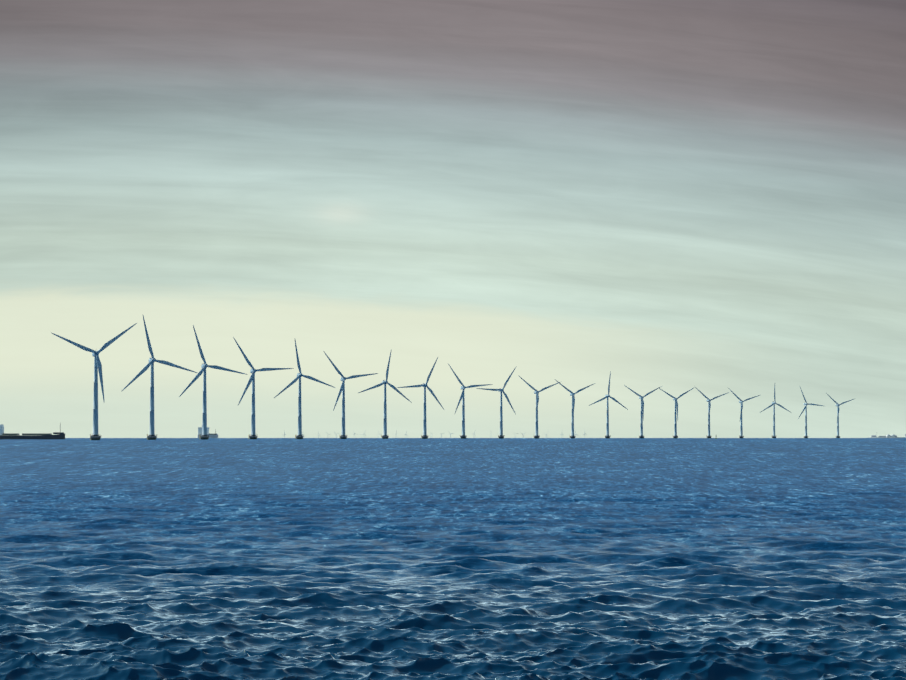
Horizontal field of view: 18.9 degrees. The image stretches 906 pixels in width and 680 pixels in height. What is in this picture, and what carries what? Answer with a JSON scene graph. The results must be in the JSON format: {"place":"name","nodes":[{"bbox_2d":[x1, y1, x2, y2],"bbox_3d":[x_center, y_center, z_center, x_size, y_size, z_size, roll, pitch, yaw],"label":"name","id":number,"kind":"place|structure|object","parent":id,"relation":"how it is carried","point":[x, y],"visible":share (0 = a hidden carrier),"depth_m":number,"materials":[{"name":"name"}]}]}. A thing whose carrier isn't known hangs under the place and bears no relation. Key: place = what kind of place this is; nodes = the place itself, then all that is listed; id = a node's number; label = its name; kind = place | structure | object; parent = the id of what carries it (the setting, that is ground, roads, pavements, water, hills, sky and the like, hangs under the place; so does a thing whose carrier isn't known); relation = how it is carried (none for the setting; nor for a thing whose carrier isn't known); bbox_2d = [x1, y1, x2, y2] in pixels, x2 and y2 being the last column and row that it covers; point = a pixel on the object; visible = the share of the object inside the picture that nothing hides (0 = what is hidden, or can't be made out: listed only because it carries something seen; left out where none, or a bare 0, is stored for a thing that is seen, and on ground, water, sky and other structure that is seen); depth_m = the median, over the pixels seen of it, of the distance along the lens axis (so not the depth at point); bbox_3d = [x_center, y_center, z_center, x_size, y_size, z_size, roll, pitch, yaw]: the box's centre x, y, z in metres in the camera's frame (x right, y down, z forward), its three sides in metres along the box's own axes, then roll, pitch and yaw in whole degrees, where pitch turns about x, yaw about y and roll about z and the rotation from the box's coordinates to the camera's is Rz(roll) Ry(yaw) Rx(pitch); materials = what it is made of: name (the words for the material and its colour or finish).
{"place":"outdoors","nodes":[
{"label":"outdoors","id":0,"kind":"place"},
{"bbox_2d":[0,438,905,679],"bbox_3d":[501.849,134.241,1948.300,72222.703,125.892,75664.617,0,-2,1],"label":"sea","id":1,"kind":"structure","parent":0,"point":[463,559],"depth_m":71.00,"materials":[{"name":"liquid"}]},
{"bbox_2d":[0,423,64,438],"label":"coaster ship","id":2,"kind":"object","parent":1,"relation":"on","point":[59,435],"visible":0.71,"depth_m":2501.78,"materials":[{"name":"black metal"}]},
{"bbox_2d":[52,323,136,439],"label":"wind turbine","id":3,"kind":"object","parent":1,"relation":"on","point":[97,368],"visible":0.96,"depth_m":2008.80,"materials":[{"name":"paint"}]},
{"bbox_2d":[122,316,196,439],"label":"wind turbine","id":4,"kind":"object","parent":1,"relation":"on","point":[152,436],"visible":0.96,"depth_m":2188.47,"materials":[{"name":"paint"}]},
{"bbox_2d":[198,427,217,437],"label":"cargo ship","id":5,"kind":"object","parent":1,"relation":"on","point":[215,435],"visible":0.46,"depth_m":4964.51,"materials":[{"name":"white metal"}]},
{"bbox_2d":[179,325,247,439],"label":"wind turbine","id":6,"kind":"object","parent":1,"relation":"on","point":[205,435],"visible":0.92,"depth_m":2367.44,"materials":[{"name":"paint"}]},
{"bbox_2d":[233,337,293,438],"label":"wind turbine","id":7,"kind":"object","parent":1,"relation":"on","point":[252,380],"visible":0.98,"depth_m":2545.38,"materials":[{"name":"paint"}]},
{"bbox_2d":[274,340,334,438],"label":"wind turbine","id":8,"kind":"object","parent":1,"relation":"on","point":[299,376],"visible":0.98,"depth_m":2722.82,"materials":[{"name":"paint"}]},
{"bbox_2d":[324,352,378,438],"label":"wind turbine","id":9,"kind":"object","parent":1,"relation":"on","point":[342,390],"visible":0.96,"depth_m":2899.25,"materials":[{"name":"paint"}]},
{"bbox_2d":[359,352,411,438],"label":"wind turbine","id":10,"kind":"object","parent":1,"relation":"on","point":[385,435],"visible":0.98,"depth_m":3075.47,"materials":[{"name":"paint"}]},
{"bbox_2d":[397,357,443,438],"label":"wind turbine","id":11,"kind":"object","parent":1,"relation":"on","point":[424,436],"visible":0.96,"depth_m":3250.20,"materials":[{"name":"paint"}]},
{"bbox_2d":[449,365,492,438],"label":"wind turbine","id":12,"kind":"object","parent":1,"relation":"on","point":[462,397],"visible":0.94,"depth_m":3424.34,"materials":[{"name":"paint"}]},
{"bbox_2d":[476,367,515,438],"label":"wind turbine","id":13,"kind":"object","parent":1,"relation":"on","point":[501,435],"visible":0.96,"depth_m":3597.56,"materials":[{"name":"paint"}]},
{"bbox_2d":[518,375,559,437],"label":"wind turbine","id":14,"kind":"object","parent":1,"relation":"on","point":[536,392],"visible":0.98,"depth_m":3769.97,"materials":[{"name":"paint"}]},
{"bbox_2d":[556,380,594,437],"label":"wind turbine","id":15,"kind":"object","parent":1,"relation":"on","point":[572,394],"visible":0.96,"depth_m":3942.10,"materials":[{"name":"paint"}]},
{"bbox_2d":[589,371,627,437],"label":"wind turbine","id":16,"kind":"object","parent":1,"relation":"on","point":[607,424],"visible":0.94,"depth_m":4113.60,"materials":[{"name":"paint"}]},
{"bbox_2d":[624,385,661,437],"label":"wind turbine","id":17,"kind":"object","parent":1,"relation":"on","point":[642,416],"visible":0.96,"depth_m":4283.61,"materials":[{"name":"paint"}]},
{"bbox_2d":[659,387,694,437],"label":"wind turbine","id":18,"kind":"object","parent":1,"relation":"on","point":[675,421],"visible":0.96,"depth_m":4453.23,"materials":[{"name":"paint"}]},
{"bbox_2d":[695,387,728,437],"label":"wind turbine","id":19,"kind":"object","parent":1,"relation":"on","point":[708,400],"visible":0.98,"depth_m":4621.62,"materials":[{"name":"paint"}]},
{"bbox_2d":[729,389,759,437],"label":"wind turbine","id":20,"kind":"object","parent":1,"relation":"on","point":[741,428],"visible":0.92,"depth_m":4789.79,"materials":[{"name":"paint"}]},
{"bbox_2d":[761,387,789,437],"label":"wind turbine","id":21,"kind":"object","parent":1,"relation":"on","point":[773,405],"visible":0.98,"depth_m":4957.24,"materials":[{"name":"paint"}]},
{"bbox_2d":[798,387,822,437],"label":"wind turbine","id":22,"kind":"object","parent":1,"relation":"on","point":[805,409],"visible":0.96,"depth_m":5123.52,"materials":[{"name":"paint"}]},
{"bbox_2d":[826,393,853,437],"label":"wind turbine","id":23,"kind":"object","parent":1,"relation":"on","point":[837,405],"visible":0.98,"depth_m":5288.94,"materials":[{"name":"paint"}]},
{"bbox_2d":[868,434,905,437],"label":"fort island","id":24,"kind":"structure","parent":1,"relation":"on","point":[887,436],"depth_m":9529.64,"materials":[{"name":"grey"}]},
{"bbox_2d":[0,0,905,437],"label":"sky","id":25,"kind":"structure","parent":0,"point":[678,196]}
]}

